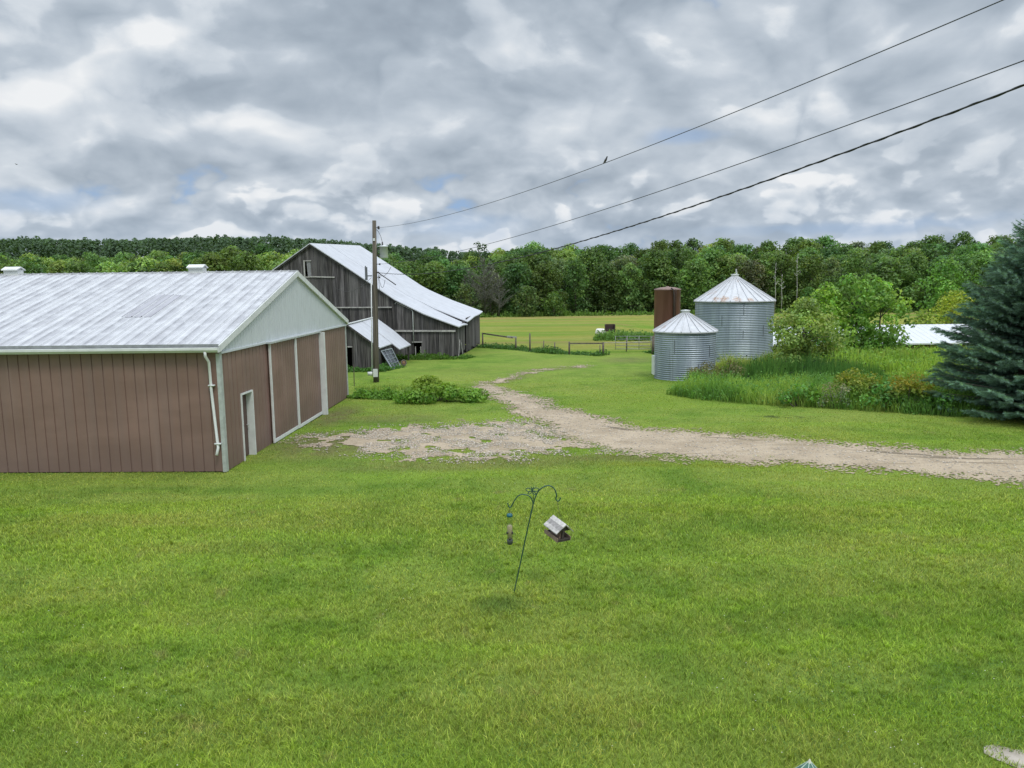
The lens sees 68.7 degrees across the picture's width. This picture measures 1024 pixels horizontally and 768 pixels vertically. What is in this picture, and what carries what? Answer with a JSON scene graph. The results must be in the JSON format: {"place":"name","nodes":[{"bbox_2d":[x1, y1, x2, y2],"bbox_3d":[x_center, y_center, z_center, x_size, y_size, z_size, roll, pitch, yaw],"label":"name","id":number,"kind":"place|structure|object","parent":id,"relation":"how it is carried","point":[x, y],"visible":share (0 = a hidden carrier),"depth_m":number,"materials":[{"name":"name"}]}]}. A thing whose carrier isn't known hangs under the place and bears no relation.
{"place":"outdoors","nodes":[
{"label":"outdoors","id":0,"kind":"place"},
{"bbox_2d":[354,381,465,391],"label":"weeds","id":1,"kind":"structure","parent":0,"point":[395,386],"depth_m":38.38,"materials":[{"name":"green plant"}]},
{"bbox_2d":[0,309,1023,767],"bbox_3d":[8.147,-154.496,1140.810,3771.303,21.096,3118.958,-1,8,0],"label":"ground","id":2,"kind":"structure","parent":0,"point":[482,365],"depth_m":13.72,"materials":[{"name":"green plant"}]},
{"bbox_2d":[12,255,48,271],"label":"forest tree","id":3,"kind":"object","parent":2,"relation":"on","point":[25,260],"visible":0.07,"depth_m":157.00,"materials":[{"name":"green plant"}]},
{"bbox_2d":[58,261,96,272],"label":"forest tree","id":4,"kind":"object","parent":2,"relation":"on","point":[76,268],"visible":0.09,"depth_m":152.15,"materials":[{"name":"green plant"}]},
{"bbox_2d":[84,253,109,272],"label":"forest tree","id":5,"kind":"object","parent":2,"relation":"on","point":[93,260],"visible":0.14,"depth_m":159.98,"materials":[{"name":"green plant"}]},
{"bbox_2d":[92,261,128,272],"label":"forest tree","id":6,"kind":"object","parent":2,"relation":"on","point":[107,267],"visible":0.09,"depth_m":151.79,"materials":[{"name":"green plant"}]},
{"bbox_2d":[122,256,158,271],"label":"forest tree","id":7,"kind":"object","parent":2,"relation":"on","point":[143,261],"visible":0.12,"depth_m":152.91,"materials":[{"name":"green plant"}]},
{"bbox_2d":[0,264,348,471],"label":"machine shed","id":8,"kind":"structure","parent":2,"relation":"on","point":[197,367],"depth_m":22.07,"materials":[{"name":"brown metal"}]},
{"bbox_2d":[240,390,256,460],"bbox_3d":[-8.327,1.277,23.349,0.290,2.090,0.925,0,8,2],"label":"walk door","id":9,"kind":"structure","parent":8,"relation":"in","point":[247,399],"depth_m":23.68,"materials":[{"name":"silver metal"}]},
{"bbox_2d":[267,339,298,442],"bbox_3d":[-8.073,0.158,26.497,0.090,3.370,2.620,0,8,2],"label":"sliding door","id":10,"kind":"structure","parent":8,"relation":"in","point":[281,361],"depth_m":26.32,"materials":[{"name":"brown"}]},
{"bbox_2d":[293,333,322,427],"bbox_3d":[-7.968,-0.224,29.350,0.090,3.370,3.140,0,8,2],"label":"sliding door","id":11,"kind":"structure","parent":8,"relation":"in","point":[306,348],"depth_m":29.15,"materials":[{"name":"brown"}]},
{"bbox_2d":[0,234,557,264],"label":"distant pine forest","id":12,"kind":"object","parent":2,"relation":"on","point":[49,247],"visible":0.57,"depth_m":363.20,"materials":[{"name":"green plant"}]},
{"bbox_2d":[347,386,402,399],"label":"vine weeds","id":13,"kind":"object","parent":2,"relation":"on","point":[383,393],"visible":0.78,"depth_m":35.72,"materials":[{"name":"green plant"}]},
{"bbox_2d":[348,362,406,371],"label":"weeds","id":14,"kind":"object","parent":2,"relation":"on","point":[385,367],"visible":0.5,"depth_m":46.87,"materials":[{"name":"green plant"}]},
{"bbox_2d":[273,243,482,357],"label":"old barn","id":15,"kind":"structure","parent":2,"relation":"on","point":[416,315],"depth_m":54.88,"materials":[{"name":"grey wood"}]},
{"bbox_2d":[346,317,410,369],"bbox_3d":[-9.995,-2.855,50.476,4.930,3.105,6.391,0,8,6],"label":"lean to shed","id":16,"kind":"object","parent":2,"relation":"on","point":[358,335],"visible":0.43,"depth_m":48.20,"materials":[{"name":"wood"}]},
{"bbox_2d":[365,220,395,382],"bbox_3d":[-7.086,-4.270,40.731,1.731,9.066,0.634,-1,8,0],"label":"utility pole","id":17,"kind":"object","parent":2,"relation":"on","point":[383,251],"visible":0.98,"depth_m":40.52,"materials":[{"name":"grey wood"}]},
{"bbox_2d":[379,0,1002,227],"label":"overhead wire","id":18,"kind":"object","parent":17,"relation":"attached to","point":[762,100],"visible":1,"depth_m":12.14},
{"bbox_2d":[378,84,1023,274],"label":"overhead wire","id":19,"kind":"object","parent":17,"relation":"attached to","point":[957,110],"visible":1,"depth_m":12.04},
{"bbox_2d":[386,60,1023,263],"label":"overhead wire","id":20,"kind":"object","parent":17,"relation":"attached to","point":[774,151],"visible":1,"depth_m":12.05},
{"bbox_2d":[413,263,450,298],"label":"forest tree","id":21,"kind":"object","parent":2,"relation":"on","point":[430,279],"visible":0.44,"depth_m":158.18,"materials":[{"name":"green plant"}]},
{"bbox_2d":[394,350,475,359],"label":"weeds","id":22,"kind":"object","parent":2,"relation":"on","point":[426,356],"visible":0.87,"depth_m":53.82,"materials":[{"name":"green plant"}]},
{"bbox_2d":[283,418,593,461],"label":"gravel yard","id":23,"kind":"structure","parent":2,"relation":"on","point":[355,441],"depth_m":25.44,"materials":[{"name":"beige gravel"}]},
{"bbox_2d":[392,374,488,404],"bbox_3d":[-3.271,0.278,34.527,4.413,1.385,2.256,-1,8,0],"label":"vine bush","id":24,"kind":"object","parent":2,"relation":"on","point":[434,387],"visible":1,"depth_m":34.15,"materials":[{"name":"green plant"}]},
{"bbox_2d":[435,264,481,310],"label":"forest tree","id":25,"kind":"object","parent":2,"relation":"on","point":[454,284],"visible":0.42,"depth_m":161.32,"materials":[{"name":"green plant"}]},
{"bbox_2d":[452,283,482,309],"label":"scrub tree","id":26,"kind":"object","parent":2,"relation":"on","point":[466,294],"visible":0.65,"depth_m":155.89,"materials":[{"name":"green plant"}]},
{"bbox_2d":[462,256,504,314],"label":"dead tree","id":27,"kind":"object","parent":2,"relation":"on","point":[489,267],"visible":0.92,"depth_m":158.63,"materials":[{"name":"grey wood"}]},
{"bbox_2d":[474,269,508,315],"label":"forest tree","id":28,"kind":"object","parent":2,"relation":"on","point":[491,309],"visible":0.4,"depth_m":163.52,"materials":[{"name":"green plant"}]},
{"bbox_2d":[484,274,516,316],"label":"dead tree","id":29,"kind":"object","parent":2,"relation":"on","point":[499,302],"visible":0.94,"depth_m":158.42,"materials":[{"name":"grey wood"}]},
{"bbox_2d":[498,253,531,313],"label":"forest tree","id":30,"kind":"object","parent":2,"relation":"on","point":[506,263],"visible":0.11,"depth_m":173.17,"materials":[{"name":"green plant"}]},
{"bbox_2d":[495,262,543,314],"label":"forest tree","id":31,"kind":"object","parent":2,"relation":"on","point":[517,273],"visible":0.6,"depth_m":162.43,"materials":[{"name":"green plant"}]},
{"bbox_2d":[507,485,560,592],"bbox_3d":[0.386,2.794,12.835,0.920,2.173,0.036,-1,8,0],"label":"shepherd hook","id":32,"kind":"object","parent":2,"relation":"on","point":[535,494],"visible":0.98,"depth_m":12.72,"materials":[{"name":"green paint"}]},
{"bbox_2d":[543,502,573,542],"bbox_3d":[0.794,2.326,12.814,0.360,0.678,0.440,-5,9,-32],"label":"house feeder","id":33,"kind":"object","parent":32,"relation":"hanging from","point":[556,527],"visible":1,"depth_m":12.75,"materials":[{"name":"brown wood"}]},
{"bbox_2d":[519,253,566,311],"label":"forest tree","id":34,"kind":"object","parent":2,"relation":"on","point":[535,259],"visible":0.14,"depth_m":178.18,"materials":[{"name":"green plant"}]},
{"bbox_2d":[477,342,610,355],"bbox_3d":[1.894,-2.848,59.404,13.480,0.803,2.553,7,11,44],"label":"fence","id":35,"kind":"object","parent":2,"relation":"on","point":[546,349],"visible":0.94,"depth_m":57.89,"materials":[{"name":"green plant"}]},
{"bbox_2d":[524,263,568,313],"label":"forest tree","id":36,"kind":"object","parent":2,"relation":"on","point":[547,274],"visible":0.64,"depth_m":162.29,"materials":[{"name":"green plant"}]},
{"bbox_2d":[541,291,565,315],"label":"scrub tree","id":37,"kind":"object","parent":2,"relation":"on","point":[553,295],"visible":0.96,"depth_m":157.01,"materials":[{"name":"green plant"}]},
{"bbox_2d":[551,248,579,294],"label":"forest tree","id":38,"kind":"object","parent":2,"relation":"on","point":[567,256],"visible":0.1,"depth_m":186.72,"materials":[{"name":"green plant"}]},
{"bbox_2d":[558,257,593,312],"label":"forest tree","id":39,"kind":"object","parent":2,"relation":"on","point":[578,286],"visible":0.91,"depth_m":167.94,"materials":[{"name":"green plant"}]},
{"bbox_2d":[568,249,603,306],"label":"forest tree","id":40,"kind":"object","parent":2,"relation":"on","point":[589,255],"visible":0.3,"depth_m":177.52,"materials":[{"name":"green plant"}]},
{"bbox_2d":[571,246,609,307],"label":"forest tree","id":41,"kind":"object","parent":2,"relation":"on","point":[599,254],"visible":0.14,"depth_m":180.83,"materials":[{"name":"green plant"}]},
{"bbox_2d":[581,262,624,313],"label":"forest tree","id":42,"kind":"object","parent":2,"relation":"on","point":[602,271],"visible":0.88,"depth_m":168.06,"materials":[{"name":"green plant"}]},
{"bbox_2d":[596,244,617,263],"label":"forest tree","id":43,"kind":"object","parent":2,"relation":"on","point":[606,252],"visible":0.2,"depth_m":192.52,"materials":[{"name":"green plant"}]},
{"bbox_2d":[604,258,636,310],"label":"forest tree","id":44,"kind":"object","parent":2,"relation":"on","point":[621,263],"visible":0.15,"depth_m":174.45,"materials":[{"name":"green plant"}]},
{"bbox_2d":[614,262,650,312],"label":"forest tree","id":45,"kind":"object","parent":2,"relation":"on","point":[629,270],"visible":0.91,"depth_m":168.96,"materials":[{"name":"green plant"}]},
{"bbox_2d":[628,249,678,311],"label":"forest tree","id":46,"kind":"object","parent":2,"relation":"on","point":[653,255],"visible":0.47,"depth_m":169.56,"materials":[{"name":"green plant"}]},
{"bbox_2d":[633,257,681,312],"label":"forest tree","id":47,"kind":"object","parent":2,"relation":"on","point":[654,281],"visible":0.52,"depth_m":169.26,"materials":[{"name":"green plant"}]},
{"bbox_2d":[659,248,690,309],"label":"forest tree","id":48,"kind":"object","parent":2,"relation":"on","point":[678,261],"visible":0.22,"depth_m":172.36,"materials":[{"name":"green plant"}]},
{"bbox_2d":[652,310,717,380],"bbox_3d":[9.594,-2.222,41.536,3.542,3.790,3.548,-1,8,0],"label":"grain bin","id":49,"kind":"object","parent":2,"relation":"on","point":[685,341],"visible":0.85,"depth_m":40.27,"materials":[{"name":"silver metal"}]},
{"bbox_2d":[674,257,716,310],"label":"forest tree","id":50,"kind":"object","parent":2,"relation":"on","point":[697,281],"visible":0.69,"depth_m":163.63,"materials":[{"name":"green plant"}]},
{"bbox_2d":[687,247,730,305],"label":"forest tree","id":51,"kind":"object","parent":2,"relation":"on","point":[708,255],"visible":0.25,"depth_m":167.31,"materials":[{"name":"green plant"}]},
{"bbox_2d":[687,359,746,377],"bbox_3d":[10.837,-0.672,39.628,3.316,1.276,1.774,-1,8,0],"label":"bush","id":52,"kind":"object","parent":2,"relation":"on","point":[706,365],"visible":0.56,"depth_m":39.41,"materials":[{"name":"green plant"}]},
{"bbox_2d":[479,307,971,316],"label":"field margin grass","id":53,"kind":"structure","parent":2,"relation":"on","point":[588,313],"depth_m":157.64,"materials":[{"name":"green plant"}]},
{"bbox_2d":[708,254,744,286],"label":"forest tree","id":54,"kind":"object","parent":2,"relation":"on","point":[729,264],"visible":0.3,"depth_m":165.66,"materials":[{"name":"green plant"}]},
{"bbox_2d":[694,269,775,362],"bbox_3d":[15.247,-4.541,51.476,5.423,6.624,5.423,-1,8,0],"label":"grain bin","id":55,"kind":"object","parent":2,"relation":"on","point":[736,310],"visible":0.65,"depth_m":49.31,"materials":[{"name":"silver metal"}]},
{"bbox_2d":[727,243,754,255],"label":"forest tree","id":56,"kind":"object","parent":2,"relation":"on","point":[740,248],"visible":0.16,"depth_m":221.60,"materials":[{"name":"green plant"}]},
{"bbox_2d":[734,259,774,303],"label":"forest tree","id":57,"kind":"object","parent":2,"relation":"on","point":[756,270],"visible":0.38,"depth_m":163.36,"materials":[{"name":"green plant"}]},
{"bbox_2d":[750,250,798,303],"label":"forest tree","id":58,"kind":"object","parent":2,"relation":"on","point":[762,259],"visible":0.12,"depth_m":167.88,"materials":[{"name":"green plant"}]},
{"bbox_2d":[757,251,805,311],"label":"forest tree","id":59,"kind":"object","parent":2,"relation":"on","point":[780,259],"visible":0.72,"depth_m":162.49,"materials":[{"name":"green plant"}]},
{"bbox_2d":[778,237,804,254],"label":"forest tree","id":60,"kind":"object","parent":2,"relation":"on","point":[793,242],"visible":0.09,"depth_m":235.27,"materials":[{"name":"green plant"}]},
{"bbox_2d":[775,383,823,406],"bbox_3d":[12.255,0.491,31.959,2.242,1.087,1.322,-1,8,0],"label":"leafy weed","id":61,"kind":"object","parent":2,"relation":"on","point":[788,397],"visible":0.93,"depth_m":31.80,"materials":[{"name":"green plant"}]},
{"bbox_2d":[718,349,889,381],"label":"cattails","id":62,"kind":"object","parent":2,"relation":"on","point":[810,365],"visible":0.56,"depth_m":39.44,"materials":[{"name":"green plant"}]},
{"bbox_2d":[789,238,822,257],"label":"forest tree","id":63,"kind":"object","parent":2,"relation":"on","point":[806,243],"visible":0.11,"depth_m":219.48,"materials":[{"name":"green plant"}]},
{"bbox_2d":[766,296,849,367],"bbox_3d":[17.101,-2.723,43.872,4.433,4.874,4.500,-1,8,0],"label":"willow tree","id":64,"kind":"object","parent":2,"relation":"on","point":[803,310],"visible":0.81,"depth_m":43.28,"materials":[{"name":"green plant"}]},
{"bbox_2d":[784,252,833,305],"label":"forest tree","id":65,"kind":"object","parent":2,"relation":"on","point":[801,256],"visible":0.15,"depth_m":167.32,"materials":[{"name":"green plant"}]},
{"bbox_2d":[787,254,834,304],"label":"forest tree","id":66,"kind":"object","parent":2,"relation":"on","point":[809,267],"visible":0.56,"depth_m":161.11,"materials":[{"name":"green plant"}]},
{"bbox_2d":[813,235,840,249],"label":"forest tree","id":67,"kind":"object","parent":2,"relation":"on","point":[826,242],"visible":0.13,"depth_m":235.78,"materials":[{"name":"green plant"}]},
{"bbox_2d":[798,281,858,353],"bbox_3d":[24.366,-4.553,58.754,4.634,6.936,4.916,-1,8,0],"label":"poplar tree","id":68,"kind":"object","parent":2,"relation":"on","point":[823,294],"visible":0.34,"depth_m":57.66,"materials":[{"name":"green plant"}]},
{"bbox_2d":[819,257,847,297],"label":"forest tree","id":69,"kind":"object","parent":2,"relation":"on","point":[831,266],"visible":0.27,"depth_m":171.12,"materials":[{"name":"green plant"}]},
{"bbox_2d":[817,382,850,407],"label":"flowering weed","id":70,"kind":"object","parent":2,"relation":"on","point":[834,396],"visible":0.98,"depth_m":31.24,"materials":[{"name":"green plant"}]},
{"bbox_2d":[666,367,1016,417],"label":"tall grass","id":71,"kind":"structure","parent":2,"relation":"on","point":[730,388],"depth_m":33.26,"materials":[{"name":"green plant"}]},
{"bbox_2d":[829,252,874,309],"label":"forest tree","id":72,"kind":"object","parent":2,"relation":"on","point":[853,262],"visible":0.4,"depth_m":157.67,"materials":[{"name":"green plant"}]},
{"bbox_2d":[822,367,882,402],"bbox_3d":[14.689,0.129,32.002,2.368,1.704,1.953,-5,9,-32],"label":"shrub","id":73,"kind":"object","parent":2,"relation":"on","point":[860,383],"visible":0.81,"depth_m":31.84,"materials":[{"name":"green plant"}]},
{"bbox_2d":[830,272,893,350],"bbox_3d":[27.369,-4.891,59.404,4.729,7.856,4.657,5,10,37],"label":"poplar tree","id":74,"kind":"object","parent":2,"relation":"on","point":[864,292],"visible":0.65,"depth_m":58.59,"materials":[{"name":"green plant"}]},
{"bbox_2d":[773,324,974,352],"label":"barn","id":75,"kind":"structure","parent":2,"relation":"on","point":[923,334],"depth_m":72.76,"materials":[{"name":"grey metal"}]},
{"bbox_2d":[849,327,914,351],"bbox_3d":[28.547,-2.690,57.870,4.731,3.415,4.189,-1,8,0],"label":"bush","id":76,"kind":"object","parent":2,"relation":"on","point":[887,340],"visible":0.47,"depth_m":57.22,"materials":[{"name":"green plant"}]},
{"bbox_2d":[854,280,915,350],"bbox_3d":[29.828,-4.623,60.011,4.510,7.431,4.802,6,10,41],"label":"poplar tree","id":77,"kind":"object","parent":2,"relation":"on","point":[901,310],"visible":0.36,"depth_m":59.08,"materials":[{"name":"green plant"}]},
{"bbox_2d":[859,381,913,411],"bbox_3d":[15.177,0.546,30.399,1.941,1.268,1.164,-1,8,0],"label":"leafy weed","id":78,"kind":"object","parent":2,"relation":"on","point":[881,387],"visible":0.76,"depth_m":30.32,"materials":[{"name":"green plant"}]},
{"bbox_2d":[867,255,920,312],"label":"forest tree","id":79,"kind":"object","parent":2,"relation":"on","point":[885,267],"visible":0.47,"depth_m":155.78,"materials":[{"name":"green plant"}]},
{"bbox_2d":[876,370,938,403],"bbox_3d":[16.200,0.285,30.657,2.402,1.672,1.994,2,8,18],"label":"shrub","id":80,"kind":"object","parent":2,"relation":"on","point":[909,388],"visible":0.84,"depth_m":30.31,"materials":[{"name":"green plant"}]},
{"bbox_2d":[894,252,934,311],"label":"forest tree","id":81,"kind":"object","parent":2,"relation":"on","point":[915,259],"visible":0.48,"depth_m":158.31,"materials":[{"name":"green plant"}]},
{"bbox_2d":[905,309,942,324],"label":"yellow tree","id":82,"kind":"object","parent":2,"relation":"on","point":[925,317],"visible":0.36,"depth_m":83.64,"materials":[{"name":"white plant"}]},
{"bbox_2d":[918,388,954,413],"bbox_3d":[16.900,0.689,29.639,1.140,1.135,1.360,-6,9,-33],"label":"leafy weed","id":83,"kind":"object","parent":2,"relation":"on","point":[935,399],"visible":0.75,"depth_m":29.52,"materials":[{"name":"green plant"}]},
{"bbox_2d":[919,255,966,309],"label":"forest tree","id":84,"kind":"object","parent":2,"relation":"on","point":[938,259],"visible":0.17,"depth_m":158.09,"materials":[{"name":"green plant"}]},
{"bbox_2d":[927,290,973,323],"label":"yellow tree","id":85,"kind":"object","parent":2,"relation":"on","point":[950,305],"visible":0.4,"depth_m":84.95,"materials":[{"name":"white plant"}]},
{"bbox_2d":[933,254,987,307],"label":"forest tree","id":86,"kind":"object","parent":2,"relation":"on","point":[971,266],"visible":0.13,"depth_m":162.25,"materials":[{"name":"green plant"}]},
{"bbox_2d":[950,231,975,247],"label":"forest tree","id":87,"kind":"object","parent":2,"relation":"on","point":[963,237],"visible":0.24,"depth_m":246.44,"materials":[{"name":"green plant"}]},
{"bbox_2d":[915,214,1023,421],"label":"blue spruce","id":88,"kind":"object","parent":2,"relation":"on","point":[995,331],"visible":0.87,"depth_m":28.80,"materials":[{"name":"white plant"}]},
{"bbox_2d":[951,249,1000,297],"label":"forest tree","id":89,"kind":"object","parent":2,"relation":"on","point":[981,257],"visible":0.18,"depth_m":165.22,"materials":[{"name":"green plant"}]},
{"bbox_2d":[984,745,1023,767],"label":"stone slab","id":90,"kind":"structure","parent":2,"relation":"on","point":[1015,756],"depth_m":8.38,"materials":[{"name":"grey stone"}]},
{"bbox_2d":[0,472,1023,767],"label":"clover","id":91,"kind":"object","parent":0,"point":[580,703],"depth_m":9.76,"materials":[{"name":"green plant"}]},
{"bbox_2d":[0,0,1023,257],"label":"sky","id":92,"kind":"structure","parent":0,"point":[120,119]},
{"bbox_2d":[465,311,978,353],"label":"hay field","id":93,"kind":"structure","parent":0,"point":[561,332],"depth_m":99.23,"materials":[{"name":"green plant"}]},
{"bbox_2d":[147,261,182,271],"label":"forest tree","id":94,"kind":"object","parent":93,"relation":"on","point":[165,266],"visible":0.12,"depth_m":150.32,"materials":[{"name":"green plant"}]},
{"bbox_2d":[193,251,233,270],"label":"forest tree","id":95,"kind":"object","parent":93,"relation":"on","point":[212,261],"visible":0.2,"depth_m":143.38,"materials":[{"name":"green plant"}]},
{"bbox_2d":[216,247,245,270],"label":"forest tree","id":96,"kind":"object","parent":93,"relation":"on","point":[229,253],"visible":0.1,"depth_m":150.22,"materials":[{"name":"green plant"}]},
{"bbox_2d":[228,250,267,270],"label":"forest tree","id":97,"kind":"object","parent":93,"relation":"on","point":[248,261],"visible":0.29,"depth_m":142.40,"materials":[{"name":"green plant"}]},
{"bbox_2d":[247,250,283,270],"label":"forest tree","id":98,"kind":"object","parent":93,"relation":"on","point":[273,259],"visible":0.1,"depth_m":151.68,"materials":[{"name":"green plant"}]},
{"bbox_2d":[510,285,544,316],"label":"scrub tree","id":99,"kind":"object","parent":93,"relation":"on","point":[527,290],"visible":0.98,"depth_m":155.93,"materials":[{"name":"green plant"}]},
{"bbox_2d":[593,328,653,340],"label":"bushes","id":100,"kind":"object","parent":93,"relation":"on","point":[609,335],"visible":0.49,"depth_m":70.72,"materials":[{"name":"green plant"}]},
{"bbox_2d":[654,286,680,334],"bbox_3d":[12.394,-5.305,59.844,2.135,4.995,2.135,4,9,33],"label":"brown silo","id":101,"kind":"object","parent":93,"relation":"on","point":[667,301],"visible":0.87,"depth_m":58.85,"materials":[{"name":"brown metal"}]},
{"bbox_2d":[912,257,978,324],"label":"round tree","id":102,"kind":"object","parent":93,"relation":"on","point":[944,269],"visible":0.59,"depth_m":93.65,"materials":[{"name":"green plant"}]},
{"bbox_2d":[473,383,1023,488],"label":"driveway","id":103,"kind":"structure","parent":0,"point":[765,446],"depth_m":23.69,"materials":[{"name":"beige gravel"}]},
{"bbox_2d":[283,366,1023,482],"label":"gravel stones","id":104,"kind":"object","parent":103,"relation":"on","point":[491,434],"visible":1,"depth_m":25.24,"materials":[{"name":"grey gravel"}]},
{"bbox_2d":[689,348,863,377],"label":"seeding grass","id":105,"kind":"structure","parent":0,"point":[725,361],"depth_m":44.71,"materials":[{"name":"green plant"}]},
{"bbox_2d":[817,341,986,382],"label":"meadow grass","id":106,"kind":"structure","parent":0,"point":[927,359],"depth_m":46.23,"materials":[{"name":"green plant"}]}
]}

